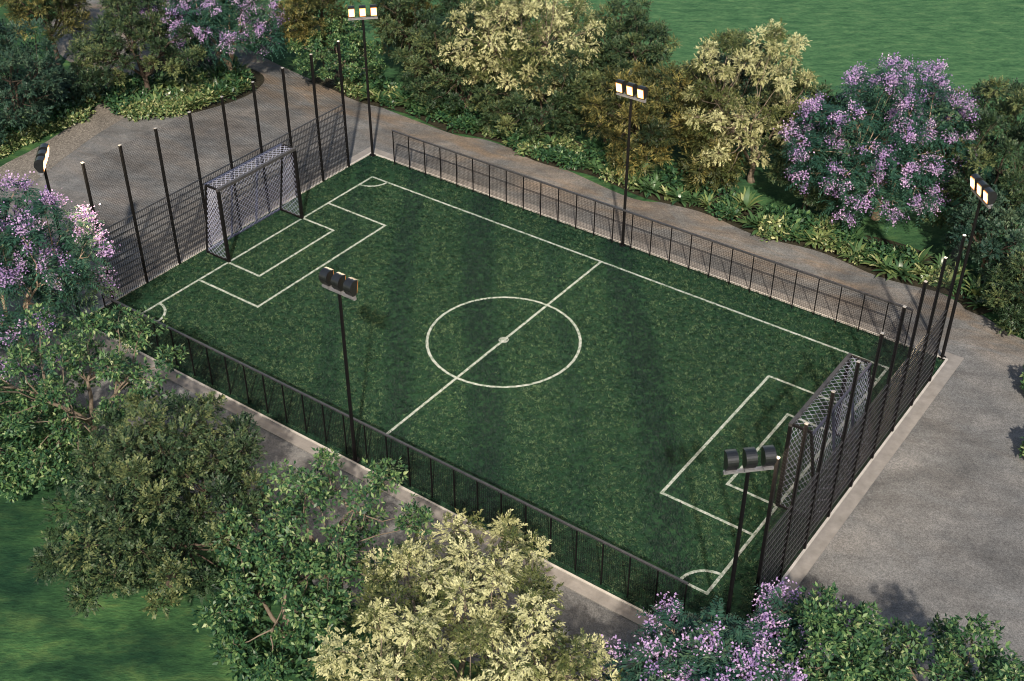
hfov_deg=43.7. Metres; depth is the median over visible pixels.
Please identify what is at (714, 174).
shrub
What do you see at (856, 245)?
rosette plant
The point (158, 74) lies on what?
bedding shrub
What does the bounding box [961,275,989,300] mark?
rosette plant
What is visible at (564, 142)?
bedding shrub
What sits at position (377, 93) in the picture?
rosette plant
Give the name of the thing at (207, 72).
bedding shrub
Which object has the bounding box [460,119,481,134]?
rosette plant
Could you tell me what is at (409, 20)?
broadleaf tree
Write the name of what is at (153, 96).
rosette plant
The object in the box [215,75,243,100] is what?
bedding shrub
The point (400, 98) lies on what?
rosette plant
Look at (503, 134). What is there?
rosette plant
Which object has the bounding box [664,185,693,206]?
rosette plant
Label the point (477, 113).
bedding shrub
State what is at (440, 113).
bedding shrub
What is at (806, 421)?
penalty line
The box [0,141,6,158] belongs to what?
bedding shrub
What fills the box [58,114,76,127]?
bedding shrub
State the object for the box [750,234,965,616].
end fence
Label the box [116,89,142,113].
bedding shrub
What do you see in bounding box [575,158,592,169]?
rosette plant
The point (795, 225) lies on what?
rosette plant
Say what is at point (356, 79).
rosette plant
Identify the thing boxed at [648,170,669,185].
rosette plant
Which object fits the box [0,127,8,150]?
bedding shrub
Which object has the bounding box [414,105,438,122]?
rosette plant
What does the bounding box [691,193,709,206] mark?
rosette plant
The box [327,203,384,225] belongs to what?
penalty line
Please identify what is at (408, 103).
rosette plant
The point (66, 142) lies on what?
gravel path
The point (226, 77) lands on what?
rosette plant
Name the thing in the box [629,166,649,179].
bedding shrub
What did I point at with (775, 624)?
jacaranda
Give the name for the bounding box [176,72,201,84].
rosette plant
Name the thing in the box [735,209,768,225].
rosette plant
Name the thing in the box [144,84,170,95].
rosette plant
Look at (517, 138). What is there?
bedding shrub
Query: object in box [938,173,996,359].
floodlight
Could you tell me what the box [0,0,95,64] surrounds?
broadleaf tree
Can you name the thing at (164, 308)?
corner arc
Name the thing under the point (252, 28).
jacaranda
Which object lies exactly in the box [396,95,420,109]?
rosette plant
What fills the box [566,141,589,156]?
bedding shrub
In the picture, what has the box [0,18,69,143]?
round tree
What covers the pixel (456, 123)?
bedding shrub
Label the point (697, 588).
touchline
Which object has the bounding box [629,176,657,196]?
rosette plant
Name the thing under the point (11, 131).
bedding shrub
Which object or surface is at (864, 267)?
planting soil
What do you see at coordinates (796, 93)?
broadleaf tree
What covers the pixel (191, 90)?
rosette plant
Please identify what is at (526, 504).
side fence
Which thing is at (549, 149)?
bedding shrub
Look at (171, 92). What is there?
bedding shrub
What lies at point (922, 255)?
rosette plant
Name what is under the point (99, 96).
bedding shrub
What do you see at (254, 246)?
goal line
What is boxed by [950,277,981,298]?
bedding shrub
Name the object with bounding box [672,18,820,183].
yellow tree
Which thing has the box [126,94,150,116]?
rosette plant
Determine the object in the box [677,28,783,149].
broadleaf tree
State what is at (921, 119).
jacaranda
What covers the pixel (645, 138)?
broadleaf tree
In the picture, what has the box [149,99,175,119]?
bedding shrub
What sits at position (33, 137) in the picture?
bedding shrub
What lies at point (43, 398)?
laurel tree
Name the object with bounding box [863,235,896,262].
bedding shrub
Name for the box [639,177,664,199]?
rosette plant
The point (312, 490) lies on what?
laurel tree
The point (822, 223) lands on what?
bedding shrub
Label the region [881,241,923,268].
bedding shrub
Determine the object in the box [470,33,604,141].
broadleaf tree
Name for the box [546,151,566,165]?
rosette plant
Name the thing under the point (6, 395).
bedding shrub
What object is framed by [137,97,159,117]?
bedding shrub
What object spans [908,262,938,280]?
rosette plant
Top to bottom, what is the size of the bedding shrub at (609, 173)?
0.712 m
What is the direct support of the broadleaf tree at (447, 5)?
on the lawn at (44, 636)
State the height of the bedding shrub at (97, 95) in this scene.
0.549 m
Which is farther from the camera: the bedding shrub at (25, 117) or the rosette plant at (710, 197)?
the bedding shrub at (25, 117)
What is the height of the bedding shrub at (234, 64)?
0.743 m
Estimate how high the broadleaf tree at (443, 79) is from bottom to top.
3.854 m
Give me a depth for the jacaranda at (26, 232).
29.37 m
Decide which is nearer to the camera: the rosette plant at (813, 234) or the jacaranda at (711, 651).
the jacaranda at (711, 651)
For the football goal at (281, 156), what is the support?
on the turf
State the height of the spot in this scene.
0.001 m
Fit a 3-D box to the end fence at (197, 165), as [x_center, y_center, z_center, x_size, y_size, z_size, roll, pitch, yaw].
[-7.668,-4.799,34.926,0.064,4.064,9.184,23,42,28]
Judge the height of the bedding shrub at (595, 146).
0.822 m
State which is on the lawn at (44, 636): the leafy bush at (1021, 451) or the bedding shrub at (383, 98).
the leafy bush at (1021, 451)
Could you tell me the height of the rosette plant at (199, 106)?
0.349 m
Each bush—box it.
[0,382,102,503]
[763,142,854,211]
[1017,437,1023,457]
[1020,364,1023,390]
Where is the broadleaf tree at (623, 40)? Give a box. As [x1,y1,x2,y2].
[576,0,681,79]
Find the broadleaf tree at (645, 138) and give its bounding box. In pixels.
[575,59,729,178]
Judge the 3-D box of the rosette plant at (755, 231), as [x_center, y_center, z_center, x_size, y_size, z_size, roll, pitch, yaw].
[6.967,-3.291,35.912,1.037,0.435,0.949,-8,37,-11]
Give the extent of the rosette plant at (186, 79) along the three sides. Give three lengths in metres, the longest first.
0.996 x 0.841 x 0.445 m
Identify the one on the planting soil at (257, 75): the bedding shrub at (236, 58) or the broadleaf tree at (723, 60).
the bedding shrub at (236, 58)
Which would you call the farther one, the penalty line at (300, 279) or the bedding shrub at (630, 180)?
the bedding shrub at (630, 180)
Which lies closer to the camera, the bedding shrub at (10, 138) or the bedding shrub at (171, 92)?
the bedding shrub at (10, 138)
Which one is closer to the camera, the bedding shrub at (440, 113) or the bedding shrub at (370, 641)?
the bedding shrub at (370, 641)
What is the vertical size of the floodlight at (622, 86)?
4.853 m
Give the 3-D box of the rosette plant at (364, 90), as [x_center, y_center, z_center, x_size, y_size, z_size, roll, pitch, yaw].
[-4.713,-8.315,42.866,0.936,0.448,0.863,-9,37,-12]
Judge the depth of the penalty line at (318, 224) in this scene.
36.31 m
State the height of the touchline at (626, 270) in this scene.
0.001 m
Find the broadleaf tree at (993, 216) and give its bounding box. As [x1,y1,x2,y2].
[941,183,1023,288]
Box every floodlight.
[34,143,83,321]
[319,267,359,462]
[347,4,377,156]
[616,79,647,246]
[723,445,776,627]
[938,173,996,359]
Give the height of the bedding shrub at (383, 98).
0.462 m
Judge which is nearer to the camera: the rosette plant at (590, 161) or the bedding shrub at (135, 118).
the rosette plant at (590, 161)
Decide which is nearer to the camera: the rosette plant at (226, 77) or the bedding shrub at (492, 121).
the bedding shrub at (492, 121)
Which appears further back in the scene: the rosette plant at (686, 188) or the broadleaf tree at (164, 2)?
the broadleaf tree at (164, 2)
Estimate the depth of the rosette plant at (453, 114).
41.68 m
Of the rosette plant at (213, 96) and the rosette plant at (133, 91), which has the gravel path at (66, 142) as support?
the rosette plant at (133, 91)
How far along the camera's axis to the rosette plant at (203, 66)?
44.39 m
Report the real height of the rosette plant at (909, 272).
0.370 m
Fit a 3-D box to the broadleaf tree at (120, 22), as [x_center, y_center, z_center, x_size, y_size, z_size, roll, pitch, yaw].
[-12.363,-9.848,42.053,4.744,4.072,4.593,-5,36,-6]
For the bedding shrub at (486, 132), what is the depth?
40.76 m
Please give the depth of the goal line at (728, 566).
26.35 m
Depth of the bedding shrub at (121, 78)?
43.28 m
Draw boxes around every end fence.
[81,41,349,302]
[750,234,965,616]
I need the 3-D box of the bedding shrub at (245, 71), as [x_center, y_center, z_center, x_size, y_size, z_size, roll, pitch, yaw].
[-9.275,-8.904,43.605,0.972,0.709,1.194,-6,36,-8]
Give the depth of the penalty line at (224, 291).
33.47 m
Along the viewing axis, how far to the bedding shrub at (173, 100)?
42.18 m
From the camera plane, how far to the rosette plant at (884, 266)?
34.13 m
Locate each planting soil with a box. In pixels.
[126,57,263,116]
[310,70,1010,314]
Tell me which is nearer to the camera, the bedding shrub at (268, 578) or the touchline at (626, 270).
the bedding shrub at (268, 578)
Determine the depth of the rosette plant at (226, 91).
42.84 m
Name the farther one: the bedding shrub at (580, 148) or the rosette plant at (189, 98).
the rosette plant at (189, 98)
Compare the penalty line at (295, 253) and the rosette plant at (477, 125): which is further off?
the rosette plant at (477, 125)
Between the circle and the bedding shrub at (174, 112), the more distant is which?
the bedding shrub at (174, 112)
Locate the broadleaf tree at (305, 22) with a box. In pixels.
[267,0,361,69]
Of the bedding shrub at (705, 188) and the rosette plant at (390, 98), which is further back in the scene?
the rosette plant at (390, 98)
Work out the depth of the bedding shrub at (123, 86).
42.94 m
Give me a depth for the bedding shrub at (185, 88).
42.89 m
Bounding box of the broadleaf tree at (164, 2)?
[154,0,218,18]
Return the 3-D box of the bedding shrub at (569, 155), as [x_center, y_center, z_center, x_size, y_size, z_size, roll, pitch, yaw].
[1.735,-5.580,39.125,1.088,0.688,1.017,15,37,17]
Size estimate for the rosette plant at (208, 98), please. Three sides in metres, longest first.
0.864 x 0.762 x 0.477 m
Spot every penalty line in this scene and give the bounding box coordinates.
[198,279,257,306]
[229,262,259,275]
[257,225,386,307]
[258,230,334,276]
[303,218,332,230]
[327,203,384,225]
[660,375,768,493]
[661,492,753,535]
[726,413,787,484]
[727,483,774,505]
[768,375,854,408]
[788,414,831,431]
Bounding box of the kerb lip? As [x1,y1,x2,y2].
[84,152,947,629]
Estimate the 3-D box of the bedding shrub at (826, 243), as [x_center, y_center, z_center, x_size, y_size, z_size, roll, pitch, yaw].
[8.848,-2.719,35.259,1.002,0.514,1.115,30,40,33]
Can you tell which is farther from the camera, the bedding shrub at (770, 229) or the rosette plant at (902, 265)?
the bedding shrub at (770, 229)
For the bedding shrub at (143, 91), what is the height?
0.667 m
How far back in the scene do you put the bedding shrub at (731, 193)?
36.97 m
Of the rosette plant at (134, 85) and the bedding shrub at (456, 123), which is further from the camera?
the rosette plant at (134, 85)
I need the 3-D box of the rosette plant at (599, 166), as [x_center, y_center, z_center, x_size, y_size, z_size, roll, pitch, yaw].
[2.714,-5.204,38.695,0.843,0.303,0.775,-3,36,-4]
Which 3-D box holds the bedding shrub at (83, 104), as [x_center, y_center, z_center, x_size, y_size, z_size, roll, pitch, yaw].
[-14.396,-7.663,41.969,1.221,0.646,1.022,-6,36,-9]
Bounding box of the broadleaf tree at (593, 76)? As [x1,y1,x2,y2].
[549,67,669,142]
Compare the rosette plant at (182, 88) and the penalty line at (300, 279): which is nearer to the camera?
the penalty line at (300, 279)
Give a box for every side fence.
[101,294,687,621]
[392,130,913,345]
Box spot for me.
[499,337,508,342]
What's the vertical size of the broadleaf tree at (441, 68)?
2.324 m
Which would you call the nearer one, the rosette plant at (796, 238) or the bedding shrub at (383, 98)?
the rosette plant at (796, 238)
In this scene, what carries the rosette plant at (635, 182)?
on the planting soil at (864, 267)
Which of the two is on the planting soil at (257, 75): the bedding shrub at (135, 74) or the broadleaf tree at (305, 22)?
the bedding shrub at (135, 74)
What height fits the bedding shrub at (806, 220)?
0.657 m
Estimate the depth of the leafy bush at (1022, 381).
29.87 m
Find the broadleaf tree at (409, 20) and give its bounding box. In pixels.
[367,0,439,67]
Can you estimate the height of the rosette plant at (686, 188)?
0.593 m
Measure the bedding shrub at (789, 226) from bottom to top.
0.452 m
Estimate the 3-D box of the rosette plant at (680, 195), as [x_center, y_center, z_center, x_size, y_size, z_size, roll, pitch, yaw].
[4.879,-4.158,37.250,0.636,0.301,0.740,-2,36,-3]
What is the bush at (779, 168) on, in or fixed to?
on the lawn at (44, 636)
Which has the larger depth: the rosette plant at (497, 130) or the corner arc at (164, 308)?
the rosette plant at (497, 130)
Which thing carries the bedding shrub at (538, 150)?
on the planting soil at (864, 267)
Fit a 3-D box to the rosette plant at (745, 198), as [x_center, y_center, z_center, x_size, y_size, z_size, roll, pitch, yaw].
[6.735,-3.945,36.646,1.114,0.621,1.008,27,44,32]
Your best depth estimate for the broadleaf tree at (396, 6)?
42.04 m
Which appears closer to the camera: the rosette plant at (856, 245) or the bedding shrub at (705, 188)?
the rosette plant at (856, 245)
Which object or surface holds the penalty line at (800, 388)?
on the turf
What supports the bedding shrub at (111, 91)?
on the planting soil at (257, 75)
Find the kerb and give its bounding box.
[63,147,963,645]
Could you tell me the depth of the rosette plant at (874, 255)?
34.33 m
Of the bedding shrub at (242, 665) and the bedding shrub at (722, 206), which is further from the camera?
the bedding shrub at (722, 206)
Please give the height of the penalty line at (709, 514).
0.001 m
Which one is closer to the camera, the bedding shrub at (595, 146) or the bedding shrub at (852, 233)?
the bedding shrub at (852, 233)
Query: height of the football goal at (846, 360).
2.271 m
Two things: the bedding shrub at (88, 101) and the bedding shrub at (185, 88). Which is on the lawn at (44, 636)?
the bedding shrub at (88, 101)
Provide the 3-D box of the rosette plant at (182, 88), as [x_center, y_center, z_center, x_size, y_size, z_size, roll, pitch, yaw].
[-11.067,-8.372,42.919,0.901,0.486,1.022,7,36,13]
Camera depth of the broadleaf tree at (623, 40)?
39.79 m
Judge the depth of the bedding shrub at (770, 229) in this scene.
35.61 m
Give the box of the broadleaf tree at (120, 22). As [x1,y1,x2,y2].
[65,0,206,93]
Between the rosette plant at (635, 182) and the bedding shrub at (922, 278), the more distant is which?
the rosette plant at (635, 182)
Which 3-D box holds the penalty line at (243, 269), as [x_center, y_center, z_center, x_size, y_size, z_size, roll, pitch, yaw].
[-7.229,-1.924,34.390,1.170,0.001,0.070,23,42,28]
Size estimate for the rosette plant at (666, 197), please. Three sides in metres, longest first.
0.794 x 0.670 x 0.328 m
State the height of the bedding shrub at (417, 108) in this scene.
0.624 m
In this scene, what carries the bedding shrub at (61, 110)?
on the lawn at (44, 636)
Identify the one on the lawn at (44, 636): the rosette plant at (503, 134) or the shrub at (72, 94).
the shrub at (72, 94)
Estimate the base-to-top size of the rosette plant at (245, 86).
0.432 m
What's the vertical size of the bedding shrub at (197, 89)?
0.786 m
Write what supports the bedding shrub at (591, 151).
on the planting soil at (864, 267)
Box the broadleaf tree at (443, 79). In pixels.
[389,0,525,113]
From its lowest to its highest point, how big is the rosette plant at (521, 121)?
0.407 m
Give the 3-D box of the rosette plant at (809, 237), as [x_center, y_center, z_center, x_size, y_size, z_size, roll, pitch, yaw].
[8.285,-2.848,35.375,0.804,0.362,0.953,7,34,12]
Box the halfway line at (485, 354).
[387,261,601,433]
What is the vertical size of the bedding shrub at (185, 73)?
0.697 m
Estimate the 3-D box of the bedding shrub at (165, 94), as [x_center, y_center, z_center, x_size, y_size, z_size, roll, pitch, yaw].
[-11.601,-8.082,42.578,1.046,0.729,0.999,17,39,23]
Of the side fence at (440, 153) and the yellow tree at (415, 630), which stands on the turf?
the side fence at (440, 153)
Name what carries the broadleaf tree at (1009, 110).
on the lawn at (44, 636)
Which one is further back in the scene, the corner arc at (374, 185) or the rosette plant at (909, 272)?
the corner arc at (374, 185)
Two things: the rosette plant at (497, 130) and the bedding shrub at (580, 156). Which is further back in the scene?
the rosette plant at (497, 130)
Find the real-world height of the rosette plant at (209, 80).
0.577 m
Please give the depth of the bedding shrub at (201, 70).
43.86 m
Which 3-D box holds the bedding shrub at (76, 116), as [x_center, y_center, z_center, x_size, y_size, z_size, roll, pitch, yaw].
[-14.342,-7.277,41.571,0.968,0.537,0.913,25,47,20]
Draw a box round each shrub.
[0,120,15,137]
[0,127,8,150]
[0,138,18,154]
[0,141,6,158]
[0,385,24,415]
[4,118,29,141]
[6,131,19,147]
[8,105,46,127]
[8,128,36,147]
[19,58,106,106]
[19,127,43,143]
[24,119,51,140]
[29,115,66,135]
[31,117,56,128]
[36,98,79,121]
[50,118,64,131]
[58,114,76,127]
[61,108,87,124]
[64,94,92,118]
[70,104,95,121]
[75,97,93,112]
[84,88,102,103]
[91,86,108,102]
[96,85,139,107]
[103,79,132,93]
[106,92,133,115]
[107,72,130,87]
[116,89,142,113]
[116,100,141,120]
[120,71,152,87]
[120,97,149,122]
[127,83,157,99]
[130,100,152,119]
[133,71,165,82]
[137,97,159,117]
[141,100,162,119]
[147,87,176,103]
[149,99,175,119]
[152,86,177,101]
[155,98,181,119]
[159,68,188,85]
[162,101,186,117]
[167,96,186,110]
[167,98,193,113]
[172,83,192,93]
[183,68,210,82]
[184,65,211,79]
[184,83,213,105]
[189,81,217,105]
[200,78,226,101]
[207,65,243,81]
[207,610,279,664]
[210,58,224,71]
[214,60,244,71]
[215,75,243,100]
[219,54,241,64]
[225,635,273,680]
[229,68,253,91]
[250,558,290,591]
[256,638,320,680]
[316,600,377,648]
[335,78,355,92]
[344,82,365,97]
[358,73,395,93]
[360,620,416,675]
[376,92,399,109]
[381,82,400,94]
[387,82,421,101]
[406,97,434,118]
[429,100,458,122]
[433,90,471,114]
[445,114,475,133]
[462,106,483,121]
[479,116,504,127]
[479,123,499,136]
[497,114,518,128]
[506,126,541,155]
[514,138,547,159]
[522,144,555,161]
[540,144,566,163]
[547,134,576,150]
[553,146,583,169]
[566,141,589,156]
[566,152,589,169]
[582,136,610,162]
[591,138,637,163]
[598,161,624,182]
[603,147,649,182]
[615,165,641,191]
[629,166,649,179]
[653,162,693,189]
[672,116,755,193]
[691,172,735,200]
[705,194,742,221]
[717,187,740,209]
[754,211,789,241]
[758,202,797,226]
[772,220,798,240]
[782,204,826,241]
[804,214,837,233]
[813,231,847,253]
[826,216,867,246]
[838,241,868,264]
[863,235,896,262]
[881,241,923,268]
[918,264,950,286]
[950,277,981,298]
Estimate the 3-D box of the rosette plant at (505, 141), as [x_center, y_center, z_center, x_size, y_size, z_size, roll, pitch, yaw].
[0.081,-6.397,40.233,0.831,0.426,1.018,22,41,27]
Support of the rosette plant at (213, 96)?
on the planting soil at (257, 75)
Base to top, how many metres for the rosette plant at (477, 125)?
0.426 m
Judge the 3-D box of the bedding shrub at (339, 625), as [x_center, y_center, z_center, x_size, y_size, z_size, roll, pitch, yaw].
[-3.163,5.289,23.969,1.269,0.838,1.187,-17,37,-21]
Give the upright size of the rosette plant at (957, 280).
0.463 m
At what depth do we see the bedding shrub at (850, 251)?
34.68 m
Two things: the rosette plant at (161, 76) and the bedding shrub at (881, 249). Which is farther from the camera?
the rosette plant at (161, 76)
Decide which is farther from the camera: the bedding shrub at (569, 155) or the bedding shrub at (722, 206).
the bedding shrub at (569, 155)
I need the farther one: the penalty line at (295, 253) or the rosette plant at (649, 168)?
the rosette plant at (649, 168)
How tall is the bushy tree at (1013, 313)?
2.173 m
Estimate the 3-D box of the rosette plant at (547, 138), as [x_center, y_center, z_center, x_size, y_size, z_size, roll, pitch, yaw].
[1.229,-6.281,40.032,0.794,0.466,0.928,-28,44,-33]
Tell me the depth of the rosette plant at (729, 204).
36.41 m
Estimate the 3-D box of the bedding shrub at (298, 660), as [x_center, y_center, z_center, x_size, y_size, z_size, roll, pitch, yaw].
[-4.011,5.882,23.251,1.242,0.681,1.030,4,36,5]
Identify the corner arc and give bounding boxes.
[157,303,166,320]
[359,182,387,186]
[680,569,721,578]
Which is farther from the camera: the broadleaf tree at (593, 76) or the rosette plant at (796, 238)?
the broadleaf tree at (593, 76)
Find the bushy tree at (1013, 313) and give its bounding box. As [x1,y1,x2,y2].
[976,250,1023,335]
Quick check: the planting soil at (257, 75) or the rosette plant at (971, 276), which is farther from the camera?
the planting soil at (257, 75)
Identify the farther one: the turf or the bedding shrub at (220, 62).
the bedding shrub at (220, 62)
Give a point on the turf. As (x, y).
(631, 454)
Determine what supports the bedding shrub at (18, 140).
on the lawn at (44, 636)
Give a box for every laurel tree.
[0,302,188,487]
[190,513,374,680]
[215,447,438,624]
[285,9,388,81]
[751,581,889,680]
[863,611,1023,680]
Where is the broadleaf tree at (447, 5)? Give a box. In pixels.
[430,0,542,54]
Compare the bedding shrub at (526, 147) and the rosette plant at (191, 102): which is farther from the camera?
the rosette plant at (191, 102)
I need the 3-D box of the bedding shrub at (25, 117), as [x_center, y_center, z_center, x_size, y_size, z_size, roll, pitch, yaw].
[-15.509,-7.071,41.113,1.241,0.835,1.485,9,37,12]
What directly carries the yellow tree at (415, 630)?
on the lawn at (44, 636)
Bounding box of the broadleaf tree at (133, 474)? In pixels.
[24,385,303,620]
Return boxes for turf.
[89,156,944,626]
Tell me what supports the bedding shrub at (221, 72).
on the planting soil at (257, 75)
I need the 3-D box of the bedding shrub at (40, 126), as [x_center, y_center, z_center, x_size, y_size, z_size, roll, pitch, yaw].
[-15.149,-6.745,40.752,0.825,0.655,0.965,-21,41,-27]
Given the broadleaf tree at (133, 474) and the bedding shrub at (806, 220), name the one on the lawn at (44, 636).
the broadleaf tree at (133, 474)
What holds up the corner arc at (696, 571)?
on the turf
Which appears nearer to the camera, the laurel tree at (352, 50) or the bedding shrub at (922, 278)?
the bedding shrub at (922, 278)
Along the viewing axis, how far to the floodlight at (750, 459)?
21.07 m
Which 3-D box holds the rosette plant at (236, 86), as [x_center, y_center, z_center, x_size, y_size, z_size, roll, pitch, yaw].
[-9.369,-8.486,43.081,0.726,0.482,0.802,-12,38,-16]
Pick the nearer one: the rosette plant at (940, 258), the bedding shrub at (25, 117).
the rosette plant at (940, 258)
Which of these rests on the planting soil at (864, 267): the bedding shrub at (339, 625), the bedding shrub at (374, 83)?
the bedding shrub at (374, 83)
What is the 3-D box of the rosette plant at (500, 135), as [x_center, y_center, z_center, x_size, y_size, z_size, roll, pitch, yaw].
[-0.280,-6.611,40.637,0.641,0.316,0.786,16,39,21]
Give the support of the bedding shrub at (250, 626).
on the lawn at (44, 636)
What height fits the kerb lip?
0.095 m
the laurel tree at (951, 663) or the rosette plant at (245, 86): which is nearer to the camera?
the laurel tree at (951, 663)
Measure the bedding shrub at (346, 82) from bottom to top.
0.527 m
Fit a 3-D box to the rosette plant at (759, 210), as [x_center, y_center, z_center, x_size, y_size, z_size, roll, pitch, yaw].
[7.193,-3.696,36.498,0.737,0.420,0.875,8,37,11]
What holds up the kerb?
on the path at (932, 526)
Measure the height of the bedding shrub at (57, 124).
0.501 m
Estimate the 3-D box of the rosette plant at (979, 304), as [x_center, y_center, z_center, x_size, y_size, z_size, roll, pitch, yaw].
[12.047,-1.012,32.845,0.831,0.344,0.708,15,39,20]
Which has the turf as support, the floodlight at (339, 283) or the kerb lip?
the floodlight at (339, 283)
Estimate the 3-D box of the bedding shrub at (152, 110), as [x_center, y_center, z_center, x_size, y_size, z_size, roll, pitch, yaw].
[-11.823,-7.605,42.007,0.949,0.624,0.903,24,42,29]
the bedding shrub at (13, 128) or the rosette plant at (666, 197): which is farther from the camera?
the bedding shrub at (13, 128)
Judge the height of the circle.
0.001 m
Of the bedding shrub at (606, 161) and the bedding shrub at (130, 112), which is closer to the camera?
the bedding shrub at (606, 161)
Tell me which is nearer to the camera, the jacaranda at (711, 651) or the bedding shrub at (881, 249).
the jacaranda at (711, 651)
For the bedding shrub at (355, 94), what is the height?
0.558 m
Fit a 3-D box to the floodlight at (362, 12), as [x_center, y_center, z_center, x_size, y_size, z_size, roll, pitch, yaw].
[-4.332,-7.719,38.300,0.860,4.853,0.259,-5,36,-7]
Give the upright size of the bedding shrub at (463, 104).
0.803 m
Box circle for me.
[426,296,581,387]
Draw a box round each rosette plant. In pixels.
[115,87,138,101]
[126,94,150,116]
[130,80,149,95]
[141,91,167,106]
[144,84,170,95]
[149,69,177,87]
[157,77,181,88]
[174,83,191,96]
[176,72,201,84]
[177,75,195,86]
[181,95,202,108]
[183,93,201,108]
[185,75,204,84]
[186,87,214,99]
[191,96,208,109]
[193,91,212,106]
[197,62,213,73]
[200,90,224,105]
[204,74,225,85]
[212,87,232,97]
[222,73,243,86]
[223,86,242,97]
[227,80,243,93]
[234,76,255,91]
[332,76,343,87]
[337,81,357,95]
[342,65,365,82]
[359,84,378,100]
[359,88,377,101]
[363,89,386,102]
[379,93,399,104]
[393,92,413,106]
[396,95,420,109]
[400,98,417,109]
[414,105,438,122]
[442,100,468,118]
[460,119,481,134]
[470,121,485,133]
[489,127,506,137]
[492,129,510,139]
[501,130,520,141]
[502,127,521,146]
[509,118,529,130]
[520,120,547,138]
[538,132,560,148]
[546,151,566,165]
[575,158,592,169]
[584,159,604,172]
[588,161,611,175]
[628,173,646,189]
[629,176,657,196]
[630,154,658,176]
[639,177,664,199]
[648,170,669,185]
[655,184,672,200]
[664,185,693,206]
[670,189,689,203]
[673,174,700,193]
[677,189,708,206]
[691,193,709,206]
[698,192,716,208]
[718,199,748,219]
[726,187,765,210]
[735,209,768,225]
[735,214,757,228]
[743,211,776,234]
[753,203,775,216]
[783,221,802,238]
[787,228,806,243]
[797,229,823,248]
[805,228,834,248]
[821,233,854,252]
[834,225,869,245]
[837,236,876,259]
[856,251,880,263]
[860,253,899,273]
[873,258,905,278]
[884,257,916,282]
[897,265,921,280]
[900,245,934,269]
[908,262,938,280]
[923,249,960,273]
[930,269,968,294]
[931,270,965,292]
[947,259,971,274]
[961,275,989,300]
[962,272,991,293]
[965,294,993,309]
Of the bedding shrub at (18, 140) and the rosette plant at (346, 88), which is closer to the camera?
the bedding shrub at (18, 140)
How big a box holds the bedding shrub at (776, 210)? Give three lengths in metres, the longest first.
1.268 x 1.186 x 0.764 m
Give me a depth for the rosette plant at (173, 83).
43.26 m
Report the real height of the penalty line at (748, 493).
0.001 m
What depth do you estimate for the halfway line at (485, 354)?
31.32 m
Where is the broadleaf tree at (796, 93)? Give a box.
[755,77,858,163]
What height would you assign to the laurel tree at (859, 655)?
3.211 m
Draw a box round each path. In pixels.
[0,0,1023,680]
[0,29,138,183]
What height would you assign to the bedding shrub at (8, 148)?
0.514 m
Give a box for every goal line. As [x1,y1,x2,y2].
[142,176,371,312]
[705,367,887,593]
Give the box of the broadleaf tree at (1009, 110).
[904,75,1023,239]
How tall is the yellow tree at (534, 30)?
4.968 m
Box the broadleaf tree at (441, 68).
[410,37,479,98]
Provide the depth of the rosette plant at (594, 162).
38.84 m
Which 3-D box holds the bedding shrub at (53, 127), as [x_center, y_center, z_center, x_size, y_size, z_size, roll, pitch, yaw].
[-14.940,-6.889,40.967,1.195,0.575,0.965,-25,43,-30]
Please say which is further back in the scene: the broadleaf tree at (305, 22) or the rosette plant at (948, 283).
the broadleaf tree at (305, 22)
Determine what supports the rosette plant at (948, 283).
on the planting soil at (864, 267)
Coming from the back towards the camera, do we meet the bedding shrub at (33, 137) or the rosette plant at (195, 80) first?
the rosette plant at (195, 80)
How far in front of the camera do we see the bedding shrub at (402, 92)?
42.70 m
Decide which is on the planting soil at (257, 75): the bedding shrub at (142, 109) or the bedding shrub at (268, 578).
the bedding shrub at (142, 109)
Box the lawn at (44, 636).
[0,0,1023,680]
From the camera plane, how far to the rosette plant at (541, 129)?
40.34 m
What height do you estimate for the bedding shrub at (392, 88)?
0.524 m
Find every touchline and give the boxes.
[372,176,888,367]
[688,583,707,594]
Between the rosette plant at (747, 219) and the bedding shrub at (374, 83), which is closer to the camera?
the rosette plant at (747, 219)
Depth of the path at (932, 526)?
30.76 m
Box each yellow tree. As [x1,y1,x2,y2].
[302,508,622,680]
[435,0,606,103]
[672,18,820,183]
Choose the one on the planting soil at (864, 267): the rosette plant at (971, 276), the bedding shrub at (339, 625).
the rosette plant at (971, 276)
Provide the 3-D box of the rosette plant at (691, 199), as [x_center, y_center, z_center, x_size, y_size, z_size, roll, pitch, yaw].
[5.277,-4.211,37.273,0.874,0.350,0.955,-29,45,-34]
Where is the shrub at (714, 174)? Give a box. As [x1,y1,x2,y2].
[672,116,755,193]
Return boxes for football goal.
[204,143,303,262]
[775,353,871,521]
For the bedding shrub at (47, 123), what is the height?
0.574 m
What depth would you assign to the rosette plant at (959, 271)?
34.03 m
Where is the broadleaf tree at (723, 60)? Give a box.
[673,48,763,140]
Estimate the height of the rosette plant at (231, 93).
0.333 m
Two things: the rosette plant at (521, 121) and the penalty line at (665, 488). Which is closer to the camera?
the penalty line at (665, 488)
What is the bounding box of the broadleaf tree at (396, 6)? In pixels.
[364,0,444,83]
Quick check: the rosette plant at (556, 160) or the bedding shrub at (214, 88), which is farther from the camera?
the bedding shrub at (214, 88)
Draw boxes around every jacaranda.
[0,170,122,397]
[132,0,293,69]
[581,592,809,680]
[744,577,881,680]
[773,52,989,233]
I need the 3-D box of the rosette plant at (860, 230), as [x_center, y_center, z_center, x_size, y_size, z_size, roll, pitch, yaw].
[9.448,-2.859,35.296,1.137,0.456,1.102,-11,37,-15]
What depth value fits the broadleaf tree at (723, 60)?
37.80 m

